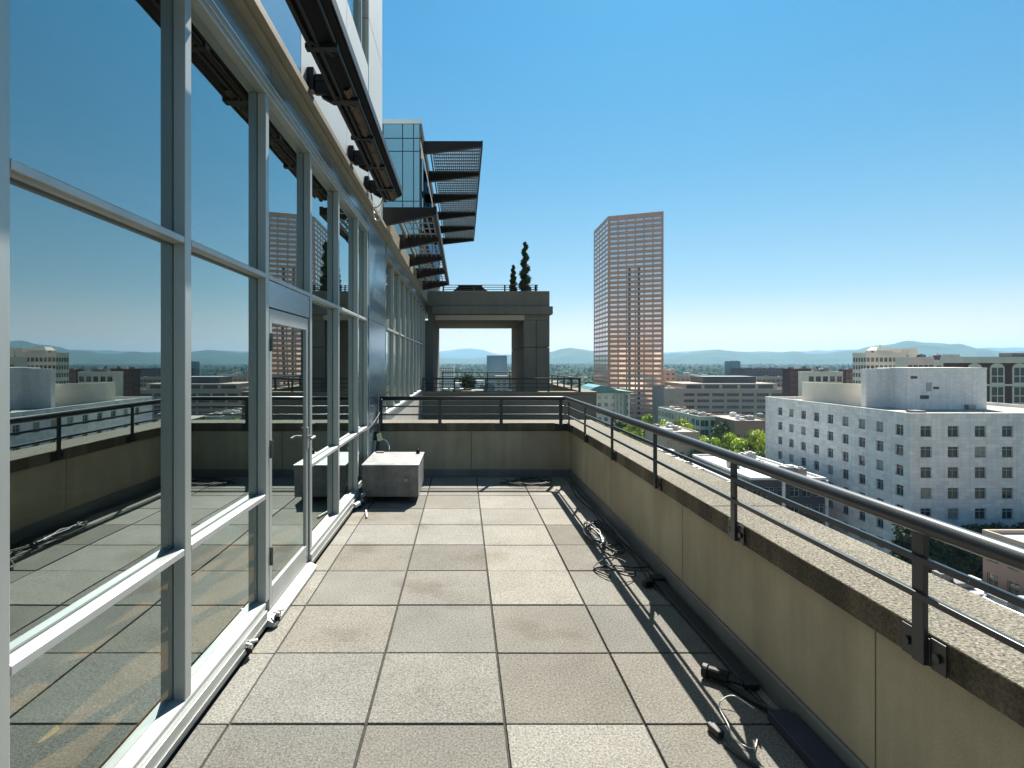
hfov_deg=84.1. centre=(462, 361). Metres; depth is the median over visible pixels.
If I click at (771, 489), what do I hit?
window
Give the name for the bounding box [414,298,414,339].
window pane
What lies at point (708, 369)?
woodland
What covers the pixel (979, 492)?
window
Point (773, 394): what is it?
window
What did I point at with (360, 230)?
window pane
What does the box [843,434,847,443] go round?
window
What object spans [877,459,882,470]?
window
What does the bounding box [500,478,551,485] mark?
loose cable
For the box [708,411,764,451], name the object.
brown house block
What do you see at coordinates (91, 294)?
window pane
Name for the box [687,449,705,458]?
street tree
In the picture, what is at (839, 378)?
window
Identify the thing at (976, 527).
street tree
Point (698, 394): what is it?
window
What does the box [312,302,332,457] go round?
window pane
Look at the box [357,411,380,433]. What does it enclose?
wall cable
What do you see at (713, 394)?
window
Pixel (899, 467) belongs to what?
window
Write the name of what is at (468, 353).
distant hills
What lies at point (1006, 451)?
window
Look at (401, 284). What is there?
window pane
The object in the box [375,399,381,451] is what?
downpipe cable
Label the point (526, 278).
spiral topiary
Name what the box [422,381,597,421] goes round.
parapet wall
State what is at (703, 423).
window
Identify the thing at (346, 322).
window pane
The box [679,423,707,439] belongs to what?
street tree
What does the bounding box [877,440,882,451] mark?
window
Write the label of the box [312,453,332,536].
window pane
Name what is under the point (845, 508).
window
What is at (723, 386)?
band window
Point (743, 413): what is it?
window
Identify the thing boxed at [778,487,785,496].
window
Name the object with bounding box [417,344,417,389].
window pane
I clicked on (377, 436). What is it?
outlet box
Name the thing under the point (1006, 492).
window
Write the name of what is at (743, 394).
window
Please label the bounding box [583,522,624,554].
loose cable
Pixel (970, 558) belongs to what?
street tree
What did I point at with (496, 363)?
blue glass tower
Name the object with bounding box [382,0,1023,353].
sky
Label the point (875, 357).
white hotel
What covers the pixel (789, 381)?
brick block
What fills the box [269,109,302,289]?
window pane
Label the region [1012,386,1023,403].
window
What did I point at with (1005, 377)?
brick arcade building
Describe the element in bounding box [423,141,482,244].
sun canopy
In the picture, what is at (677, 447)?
building
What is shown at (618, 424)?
street tree
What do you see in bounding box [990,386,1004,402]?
window
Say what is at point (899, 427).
window
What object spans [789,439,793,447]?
window
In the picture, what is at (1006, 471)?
window
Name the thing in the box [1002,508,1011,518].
window
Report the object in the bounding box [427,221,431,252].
side window
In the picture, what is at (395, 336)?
window pane
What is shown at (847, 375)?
brick block
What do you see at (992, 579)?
window
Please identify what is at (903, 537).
street tree
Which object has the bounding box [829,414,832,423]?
window
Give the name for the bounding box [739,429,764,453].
street tree
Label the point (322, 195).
window pane
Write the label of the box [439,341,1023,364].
hills
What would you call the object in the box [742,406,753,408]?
window
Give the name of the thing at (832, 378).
window
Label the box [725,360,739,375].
blue glass tower
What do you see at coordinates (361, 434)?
window pane
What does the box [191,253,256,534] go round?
window pane
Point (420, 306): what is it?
window pane
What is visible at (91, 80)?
window pane
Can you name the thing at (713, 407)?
window
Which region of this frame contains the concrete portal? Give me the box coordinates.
[425,291,552,390]
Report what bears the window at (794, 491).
in the dark glass block at (815, 502)
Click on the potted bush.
(468, 381)
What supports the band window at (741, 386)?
in the tiered concrete office
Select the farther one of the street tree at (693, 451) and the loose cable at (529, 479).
the street tree at (693, 451)
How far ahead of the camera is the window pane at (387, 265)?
9.14 m
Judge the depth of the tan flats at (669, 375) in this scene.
520.00 m
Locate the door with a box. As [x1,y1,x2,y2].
[265,308,315,609]
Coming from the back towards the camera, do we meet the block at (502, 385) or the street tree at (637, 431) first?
the block at (502, 385)
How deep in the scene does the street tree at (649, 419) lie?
260.76 m
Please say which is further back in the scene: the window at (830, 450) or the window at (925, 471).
the window at (830, 450)
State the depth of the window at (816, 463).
135.19 m
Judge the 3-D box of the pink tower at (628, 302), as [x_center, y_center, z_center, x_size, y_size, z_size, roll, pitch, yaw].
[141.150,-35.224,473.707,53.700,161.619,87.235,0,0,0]
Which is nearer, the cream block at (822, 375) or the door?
the door
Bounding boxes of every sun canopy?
[383,206,448,289]
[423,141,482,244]
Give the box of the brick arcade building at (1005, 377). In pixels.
[940,353,1023,404]
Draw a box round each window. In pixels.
[347,0,361,44]
[421,159,427,206]
[421,198,427,246]
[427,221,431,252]
[428,186,431,229]
[594,216,660,418]
[684,393,693,395]
[684,399,693,401]
[686,385,700,387]
[697,393,708,395]
[697,399,708,401]
[697,406,708,408]
[700,420,708,426]
[700,430,708,435]
[704,385,718,387]
[712,393,723,395]
[712,399,723,401]
[712,406,723,408]
[722,385,736,387]
[727,393,738,395]
[727,399,738,401]
[727,406,738,408]
[740,385,754,387]
[742,393,753,395]
[742,399,753,401]
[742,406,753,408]
[742,412,753,414]
[757,393,768,395]
[758,385,772,387]
[765,487,773,496]
[772,393,781,395]
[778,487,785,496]
[789,409,793,416]
[789,424,793,432]
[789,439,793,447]
[789,454,793,462]
[790,487,798,496]
[790,506,798,512]
[801,411,805,418]
[801,442,805,450]
[801,457,805,466]
[802,426,805,434]
[803,490,810,496]
[809,376,813,381]
[813,412,818,421]
[814,461,818,470]
[815,429,818,437]
[815,445,818,453]
[815,504,823,512]
[816,376,820,381]
[823,376,827,381]
[827,448,832,457]
[828,465,832,474]
[828,500,832,525]
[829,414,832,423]
[829,431,832,440]
[830,376,834,381]
[837,376,841,381]
[842,416,847,425]
[842,451,847,461]
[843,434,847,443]
[843,469,847,479]
[843,505,847,514]
[853,358,894,383]
[858,437,864,447]
[858,455,864,465]
[859,511,864,521]
[860,419,864,428]
[860,474,864,484]
[876,518,882,528]
[877,421,882,431]
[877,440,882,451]
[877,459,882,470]
[877,479,882,489]
[896,424,902,435]
[896,444,902,455]
[896,464,902,475]
[896,484,902,495]
[921,426,930,436]
[921,447,931,457]
[921,467,930,477]
[921,488,931,498]
[921,508,930,516]
[948,426,957,436]
[948,447,958,457]
[948,467,957,477]
[948,488,958,498]
[948,508,957,518]
[968,363,981,367]
[975,426,984,436]
[975,447,985,457]
[975,467,984,477]
[975,488,985,498]
[975,508,984,518]
[988,572,997,587]
[990,363,1004,383]
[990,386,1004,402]
[1002,426,1011,436]
[1002,447,1013,457]
[1002,467,1011,477]
[1002,488,1012,498]
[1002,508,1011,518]
[1008,580,1018,595]
[1012,363,1023,383]
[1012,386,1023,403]
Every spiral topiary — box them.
[509,264,517,290]
[518,241,531,290]
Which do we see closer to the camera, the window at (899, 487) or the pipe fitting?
the pipe fitting
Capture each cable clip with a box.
[246,638,257,653]
[272,608,284,620]
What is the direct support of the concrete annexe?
on the ground
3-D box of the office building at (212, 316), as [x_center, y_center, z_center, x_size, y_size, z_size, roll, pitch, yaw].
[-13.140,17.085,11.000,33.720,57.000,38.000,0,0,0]
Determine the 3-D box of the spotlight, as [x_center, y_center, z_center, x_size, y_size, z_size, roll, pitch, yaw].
[1.322,1.547,2.689,0.108,0.071,0.398,0,0,-32]
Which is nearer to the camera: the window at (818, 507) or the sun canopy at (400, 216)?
the sun canopy at (400, 216)
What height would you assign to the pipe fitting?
0.126 m
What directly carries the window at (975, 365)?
in the brick arcade building at (1005, 377)
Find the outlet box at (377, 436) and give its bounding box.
[374,431,389,449]
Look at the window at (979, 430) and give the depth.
106.82 m
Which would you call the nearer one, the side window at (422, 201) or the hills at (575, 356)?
the side window at (422, 201)
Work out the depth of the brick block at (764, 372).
760.00 m
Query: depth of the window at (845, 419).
125.06 m
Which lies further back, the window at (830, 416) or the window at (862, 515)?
the window at (830, 416)
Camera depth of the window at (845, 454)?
125.06 m
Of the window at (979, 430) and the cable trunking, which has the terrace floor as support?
the cable trunking
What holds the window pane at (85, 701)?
in the office building at (212, 316)
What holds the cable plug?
on the terrace floor
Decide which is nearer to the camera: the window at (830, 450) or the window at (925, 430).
the window at (925, 430)
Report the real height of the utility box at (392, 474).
0.492 m
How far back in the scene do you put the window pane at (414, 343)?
14.24 m
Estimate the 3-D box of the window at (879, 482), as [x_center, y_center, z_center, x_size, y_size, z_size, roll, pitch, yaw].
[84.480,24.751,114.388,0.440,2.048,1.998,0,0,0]
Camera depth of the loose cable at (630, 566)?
4.17 m
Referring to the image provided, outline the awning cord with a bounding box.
[372,195,382,220]
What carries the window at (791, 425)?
in the white office block at (945, 444)
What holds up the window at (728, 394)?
in the tiered concrete office
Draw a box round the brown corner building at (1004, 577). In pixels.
[982,529,1023,595]
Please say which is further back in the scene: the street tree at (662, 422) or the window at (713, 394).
the window at (713, 394)
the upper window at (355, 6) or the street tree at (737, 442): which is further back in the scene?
the street tree at (737, 442)
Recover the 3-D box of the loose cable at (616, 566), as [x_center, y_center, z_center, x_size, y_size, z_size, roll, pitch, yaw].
[1.210,1.569,4.326,0.430,0.020,0.188,0,0,-28]
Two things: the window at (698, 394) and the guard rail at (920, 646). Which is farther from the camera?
the window at (698, 394)
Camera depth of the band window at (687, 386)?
426.71 m
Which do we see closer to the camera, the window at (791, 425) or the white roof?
the white roof
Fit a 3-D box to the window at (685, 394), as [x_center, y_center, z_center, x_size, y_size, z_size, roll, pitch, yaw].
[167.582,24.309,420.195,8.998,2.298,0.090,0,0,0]
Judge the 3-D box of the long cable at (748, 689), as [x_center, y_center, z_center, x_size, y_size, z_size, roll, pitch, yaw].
[1.361,1.574,4.750,0.088,0.014,5.101,0,0,0]
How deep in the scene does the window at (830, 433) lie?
129.73 m
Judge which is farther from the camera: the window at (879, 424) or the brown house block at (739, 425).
the brown house block at (739, 425)
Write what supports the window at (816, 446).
in the white office block at (945, 444)
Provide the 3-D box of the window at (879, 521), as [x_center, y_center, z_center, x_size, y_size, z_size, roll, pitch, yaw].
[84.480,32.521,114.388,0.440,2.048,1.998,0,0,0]
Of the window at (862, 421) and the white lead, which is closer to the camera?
the white lead
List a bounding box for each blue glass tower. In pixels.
[486,355,506,390]
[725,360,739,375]
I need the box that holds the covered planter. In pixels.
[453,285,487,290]
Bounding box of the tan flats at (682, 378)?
[676,375,689,381]
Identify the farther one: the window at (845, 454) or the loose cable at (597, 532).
the window at (845, 454)
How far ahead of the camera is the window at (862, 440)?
119.74 m
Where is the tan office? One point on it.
(777, 379)
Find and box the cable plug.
[707,722,723,738]
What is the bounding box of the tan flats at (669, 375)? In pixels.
[664,369,675,384]
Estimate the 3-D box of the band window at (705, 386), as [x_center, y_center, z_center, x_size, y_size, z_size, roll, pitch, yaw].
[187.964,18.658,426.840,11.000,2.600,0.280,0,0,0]
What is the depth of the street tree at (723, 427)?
238.61 m
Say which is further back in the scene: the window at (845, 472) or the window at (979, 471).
the window at (845, 472)
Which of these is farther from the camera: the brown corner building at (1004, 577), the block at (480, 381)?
the block at (480, 381)
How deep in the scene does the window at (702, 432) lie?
250.18 m
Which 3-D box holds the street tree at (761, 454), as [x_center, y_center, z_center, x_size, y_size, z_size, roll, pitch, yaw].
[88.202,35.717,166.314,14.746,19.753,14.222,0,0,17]
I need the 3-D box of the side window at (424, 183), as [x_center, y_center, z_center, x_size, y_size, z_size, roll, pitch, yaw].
[-1.128,-5.165,16.650,0.056,0.900,2.100,0,0,0]
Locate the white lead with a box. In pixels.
[719,695,757,748]
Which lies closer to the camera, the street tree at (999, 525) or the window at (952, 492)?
the street tree at (999, 525)
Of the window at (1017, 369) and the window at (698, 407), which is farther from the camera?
the window at (698, 407)
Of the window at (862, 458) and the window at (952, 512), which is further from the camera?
the window at (862, 458)
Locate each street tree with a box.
[614,420,632,436]
[619,424,644,443]
[641,414,656,442]
[643,420,668,442]
[672,418,687,424]
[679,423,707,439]
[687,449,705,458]
[699,437,724,453]
[709,421,729,442]
[717,432,739,449]
[730,437,759,452]
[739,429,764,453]
[755,449,764,457]
[886,524,968,572]
[910,542,982,580]
[928,523,1002,576]
[974,522,1014,569]
[1010,521,1023,528]
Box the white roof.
[931,570,1023,614]
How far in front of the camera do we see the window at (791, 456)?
145.54 m
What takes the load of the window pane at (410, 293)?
in the office building at (212, 316)
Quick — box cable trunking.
[767,709,845,767]
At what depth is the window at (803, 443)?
140.24 m
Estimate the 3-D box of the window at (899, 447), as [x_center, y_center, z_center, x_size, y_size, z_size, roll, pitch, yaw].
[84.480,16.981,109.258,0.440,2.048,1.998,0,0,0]
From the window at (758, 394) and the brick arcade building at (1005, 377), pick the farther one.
the window at (758, 394)
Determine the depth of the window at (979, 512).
106.82 m
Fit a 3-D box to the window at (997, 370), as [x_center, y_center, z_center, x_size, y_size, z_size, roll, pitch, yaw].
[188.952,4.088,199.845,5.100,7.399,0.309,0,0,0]
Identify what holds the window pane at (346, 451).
in the office building at (212, 316)
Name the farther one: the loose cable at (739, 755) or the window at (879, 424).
the window at (879, 424)
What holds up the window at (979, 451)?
in the white office block at (945, 444)
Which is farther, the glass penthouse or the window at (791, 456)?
the window at (791, 456)
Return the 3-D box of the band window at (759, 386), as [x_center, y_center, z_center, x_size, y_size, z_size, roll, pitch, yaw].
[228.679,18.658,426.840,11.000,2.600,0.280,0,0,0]
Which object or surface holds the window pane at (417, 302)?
in the office building at (212, 316)
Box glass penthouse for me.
[382,119,439,318]
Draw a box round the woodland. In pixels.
[439,363,852,390]
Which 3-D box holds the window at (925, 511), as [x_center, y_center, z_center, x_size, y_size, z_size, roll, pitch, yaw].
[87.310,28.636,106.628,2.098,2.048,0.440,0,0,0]
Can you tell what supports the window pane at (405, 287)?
in the office building at (212, 316)
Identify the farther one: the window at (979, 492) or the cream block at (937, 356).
the cream block at (937, 356)
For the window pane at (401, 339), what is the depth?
11.23 m
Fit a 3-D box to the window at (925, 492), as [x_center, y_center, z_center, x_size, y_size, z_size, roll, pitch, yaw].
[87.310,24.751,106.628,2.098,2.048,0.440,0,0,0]
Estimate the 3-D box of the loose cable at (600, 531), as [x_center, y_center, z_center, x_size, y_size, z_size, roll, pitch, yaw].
[1.181,1.543,5.095,0.177,0.039,0.685,0,0,0]
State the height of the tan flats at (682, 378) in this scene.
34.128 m
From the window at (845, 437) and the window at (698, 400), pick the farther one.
the window at (698, 400)
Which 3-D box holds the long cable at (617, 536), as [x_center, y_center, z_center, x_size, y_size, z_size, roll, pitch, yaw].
[1.410,1.574,5.200,0.050,0.012,4.400,0,0,0]
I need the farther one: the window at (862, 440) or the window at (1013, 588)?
the window at (862, 440)
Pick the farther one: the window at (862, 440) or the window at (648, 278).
the window at (648, 278)
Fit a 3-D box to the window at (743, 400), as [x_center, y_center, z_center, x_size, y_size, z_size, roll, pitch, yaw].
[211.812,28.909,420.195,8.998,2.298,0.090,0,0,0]
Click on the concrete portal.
(524, 316)
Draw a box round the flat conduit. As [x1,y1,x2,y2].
[649,574,759,689]
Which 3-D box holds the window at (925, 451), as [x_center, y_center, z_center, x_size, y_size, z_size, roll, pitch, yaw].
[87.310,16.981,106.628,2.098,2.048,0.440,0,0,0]
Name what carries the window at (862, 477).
in the white office block at (945, 444)
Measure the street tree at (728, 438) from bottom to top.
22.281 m
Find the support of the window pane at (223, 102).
in the office building at (212, 316)
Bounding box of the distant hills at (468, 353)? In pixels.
[439,347,1023,357]
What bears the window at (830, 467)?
in the white office block at (945, 444)
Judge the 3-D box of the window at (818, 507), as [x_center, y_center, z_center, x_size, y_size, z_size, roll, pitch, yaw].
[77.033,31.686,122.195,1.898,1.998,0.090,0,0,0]
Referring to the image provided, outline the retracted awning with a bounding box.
[285,0,402,202]
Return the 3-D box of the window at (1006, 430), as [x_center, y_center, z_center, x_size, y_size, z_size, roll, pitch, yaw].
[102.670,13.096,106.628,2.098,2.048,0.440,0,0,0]
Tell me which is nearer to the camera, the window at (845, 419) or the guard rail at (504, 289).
the guard rail at (504, 289)
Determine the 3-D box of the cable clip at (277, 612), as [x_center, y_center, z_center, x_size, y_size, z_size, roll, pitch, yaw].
[-1.119,1.529,3.422,0.054,0.054,0.080,0,0,11]
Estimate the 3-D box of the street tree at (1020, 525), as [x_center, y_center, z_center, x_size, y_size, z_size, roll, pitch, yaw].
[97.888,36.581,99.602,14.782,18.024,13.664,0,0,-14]
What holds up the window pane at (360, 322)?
in the office building at (212, 316)
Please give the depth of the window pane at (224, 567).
2.86 m
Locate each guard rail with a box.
[379,396,1023,677]
[422,374,580,391]
[442,285,537,290]
[442,372,510,388]
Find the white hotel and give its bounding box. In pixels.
[852,345,917,383]
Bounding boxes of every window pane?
[10,0,171,230]
[10,181,171,649]
[10,565,171,767]
[191,7,256,268]
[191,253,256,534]
[191,506,256,676]
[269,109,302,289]
[312,165,332,302]
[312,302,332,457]
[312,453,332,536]
[340,202,352,311]
[340,313,352,439]
[340,439,352,503]
[359,226,362,316]
[359,321,362,427]
[359,432,362,481]
[386,262,389,328]
[386,331,389,408]
[394,272,396,331]
[394,335,396,403]
[400,280,402,334]
[400,337,402,395]
[405,287,406,336]
[405,339,406,395]
[410,293,410,337]
[410,341,410,393]
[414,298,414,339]
[414,343,414,391]
[417,302,417,340]
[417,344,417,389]
[420,306,420,342]
[420,345,420,387]
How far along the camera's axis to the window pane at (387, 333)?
9.14 m
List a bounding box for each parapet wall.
[379,420,1023,767]
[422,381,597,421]
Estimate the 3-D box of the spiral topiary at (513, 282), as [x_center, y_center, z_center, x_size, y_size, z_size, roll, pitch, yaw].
[1.624,-2.699,18.305,0.295,0.935,0.306,0,0,0]
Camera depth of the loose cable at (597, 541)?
4.85 m
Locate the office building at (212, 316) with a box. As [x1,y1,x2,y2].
[0,0,529,767]
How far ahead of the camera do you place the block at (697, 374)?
1338.13 m
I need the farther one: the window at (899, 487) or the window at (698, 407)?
the window at (698, 407)
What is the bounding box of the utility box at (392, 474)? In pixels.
[361,449,424,500]
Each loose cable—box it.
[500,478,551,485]
[503,477,551,484]
[583,521,605,546]
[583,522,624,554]
[583,524,607,543]
[586,520,625,552]
[586,521,616,555]
[593,557,635,576]
[594,565,650,576]
[723,742,762,767]
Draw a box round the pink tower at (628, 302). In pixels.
[594,211,663,420]
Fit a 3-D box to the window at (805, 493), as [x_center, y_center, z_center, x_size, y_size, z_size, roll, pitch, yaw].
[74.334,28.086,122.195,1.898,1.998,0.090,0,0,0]
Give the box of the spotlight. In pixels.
[701,663,772,710]
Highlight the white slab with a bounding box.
[440,365,453,390]
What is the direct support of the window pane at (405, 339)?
in the office building at (212, 316)
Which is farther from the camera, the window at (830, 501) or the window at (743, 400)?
the window at (743, 400)
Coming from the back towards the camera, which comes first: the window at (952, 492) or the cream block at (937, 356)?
the cream block at (937, 356)
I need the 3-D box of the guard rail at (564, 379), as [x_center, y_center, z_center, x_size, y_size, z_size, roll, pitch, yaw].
[1.091,0.640,20.417,4.471,0.390,9.166,0,0,0]
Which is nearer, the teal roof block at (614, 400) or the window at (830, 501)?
the window at (830, 501)
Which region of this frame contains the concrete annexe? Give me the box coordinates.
[652,384,683,423]
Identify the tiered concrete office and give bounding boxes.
[665,376,781,418]
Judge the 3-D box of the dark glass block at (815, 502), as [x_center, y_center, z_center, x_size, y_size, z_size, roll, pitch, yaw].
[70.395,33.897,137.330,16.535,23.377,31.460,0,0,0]
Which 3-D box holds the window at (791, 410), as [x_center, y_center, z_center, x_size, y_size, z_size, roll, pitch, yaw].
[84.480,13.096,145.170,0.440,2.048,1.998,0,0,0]
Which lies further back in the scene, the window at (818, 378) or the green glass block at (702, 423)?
the green glass block at (702, 423)
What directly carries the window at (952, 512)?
in the white office block at (945, 444)
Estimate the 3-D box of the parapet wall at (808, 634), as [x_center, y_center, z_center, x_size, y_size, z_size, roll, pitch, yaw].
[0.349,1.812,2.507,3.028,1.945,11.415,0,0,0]
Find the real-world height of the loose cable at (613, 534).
0.047 m
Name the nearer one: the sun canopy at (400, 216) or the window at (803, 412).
the sun canopy at (400, 216)
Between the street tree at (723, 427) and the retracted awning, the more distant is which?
the street tree at (723, 427)
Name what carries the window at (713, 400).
in the tiered concrete office
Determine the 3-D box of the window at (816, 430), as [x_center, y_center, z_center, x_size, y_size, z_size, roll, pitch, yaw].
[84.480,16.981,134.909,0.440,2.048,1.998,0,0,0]
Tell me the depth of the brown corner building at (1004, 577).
82.35 m
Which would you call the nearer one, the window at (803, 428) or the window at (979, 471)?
the window at (979, 471)
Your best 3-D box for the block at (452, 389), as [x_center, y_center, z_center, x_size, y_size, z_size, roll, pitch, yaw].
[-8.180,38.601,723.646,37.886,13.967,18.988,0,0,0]
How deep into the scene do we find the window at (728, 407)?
420.20 m
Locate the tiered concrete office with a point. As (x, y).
(743, 395)
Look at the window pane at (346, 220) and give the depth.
5.93 m
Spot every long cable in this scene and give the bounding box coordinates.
[570,484,765,704]
[571,482,654,573]
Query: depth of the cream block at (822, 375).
240.20 m
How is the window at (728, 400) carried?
in the tiered concrete office
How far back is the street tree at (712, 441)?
195.49 m
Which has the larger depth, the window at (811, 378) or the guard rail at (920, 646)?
the window at (811, 378)
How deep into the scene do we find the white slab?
800.00 m
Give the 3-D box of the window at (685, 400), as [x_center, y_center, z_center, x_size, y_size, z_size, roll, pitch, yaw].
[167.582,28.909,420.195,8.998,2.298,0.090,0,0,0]
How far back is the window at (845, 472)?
125.06 m
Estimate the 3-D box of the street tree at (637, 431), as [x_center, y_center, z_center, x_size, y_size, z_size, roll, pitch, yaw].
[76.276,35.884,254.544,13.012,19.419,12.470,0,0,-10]
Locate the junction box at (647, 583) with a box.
[642,579,652,587]
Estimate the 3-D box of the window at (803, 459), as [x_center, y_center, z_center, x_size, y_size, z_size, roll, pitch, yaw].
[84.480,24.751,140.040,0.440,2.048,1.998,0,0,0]
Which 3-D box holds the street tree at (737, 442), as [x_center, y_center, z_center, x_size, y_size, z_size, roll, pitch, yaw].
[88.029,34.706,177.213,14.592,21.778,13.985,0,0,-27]
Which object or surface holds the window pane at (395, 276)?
in the office building at (212, 316)
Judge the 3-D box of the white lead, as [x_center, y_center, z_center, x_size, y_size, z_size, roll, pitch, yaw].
[1.194,1.554,2.456,0.147,0.044,0.306,0,0,23]
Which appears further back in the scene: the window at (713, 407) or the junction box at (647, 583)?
the window at (713, 407)
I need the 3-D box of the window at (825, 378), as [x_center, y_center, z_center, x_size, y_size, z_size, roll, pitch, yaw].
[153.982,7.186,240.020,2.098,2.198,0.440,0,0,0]
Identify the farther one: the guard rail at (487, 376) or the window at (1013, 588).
the window at (1013, 588)
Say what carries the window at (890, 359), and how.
in the white hotel
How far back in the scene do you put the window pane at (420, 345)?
16.25 m
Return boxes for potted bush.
[459,374,476,389]
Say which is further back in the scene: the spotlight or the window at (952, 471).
the window at (952, 471)
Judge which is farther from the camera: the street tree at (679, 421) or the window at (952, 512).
the street tree at (679, 421)
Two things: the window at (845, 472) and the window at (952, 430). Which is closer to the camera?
the window at (952, 430)
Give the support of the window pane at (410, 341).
in the office building at (212, 316)
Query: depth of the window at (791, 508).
122.20 m
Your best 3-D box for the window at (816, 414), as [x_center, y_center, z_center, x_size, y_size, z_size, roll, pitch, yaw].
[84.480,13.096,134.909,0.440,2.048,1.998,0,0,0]
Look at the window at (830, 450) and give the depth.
130.08 m
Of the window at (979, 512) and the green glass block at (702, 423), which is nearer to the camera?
the window at (979, 512)
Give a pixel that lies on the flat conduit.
(728, 660)
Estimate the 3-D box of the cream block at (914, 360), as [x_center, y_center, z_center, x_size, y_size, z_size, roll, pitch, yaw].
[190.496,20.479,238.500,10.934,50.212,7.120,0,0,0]
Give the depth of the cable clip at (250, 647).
3.02 m
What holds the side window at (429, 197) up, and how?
in the glass penthouse
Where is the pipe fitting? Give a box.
[354,493,365,507]
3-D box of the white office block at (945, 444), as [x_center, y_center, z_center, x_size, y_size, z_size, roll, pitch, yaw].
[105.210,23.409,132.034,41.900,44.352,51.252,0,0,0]
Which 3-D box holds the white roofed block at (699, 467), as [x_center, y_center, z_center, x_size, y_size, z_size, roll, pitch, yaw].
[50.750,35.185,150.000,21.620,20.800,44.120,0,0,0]
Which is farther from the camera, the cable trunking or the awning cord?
the awning cord
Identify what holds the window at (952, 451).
in the white office block at (945, 444)
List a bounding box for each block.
[442,388,470,390]
[476,380,484,388]
[495,374,510,390]
[581,383,635,431]
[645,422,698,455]
[657,448,729,482]
[658,406,719,437]
[687,374,706,375]
[692,445,827,526]
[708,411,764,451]
[730,368,781,376]
[765,367,1023,553]
[782,366,817,395]
[798,368,842,395]
[838,366,852,383]
[895,353,933,366]
[933,353,959,366]
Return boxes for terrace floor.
[167,477,808,767]
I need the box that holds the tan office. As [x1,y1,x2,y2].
[756,375,781,387]

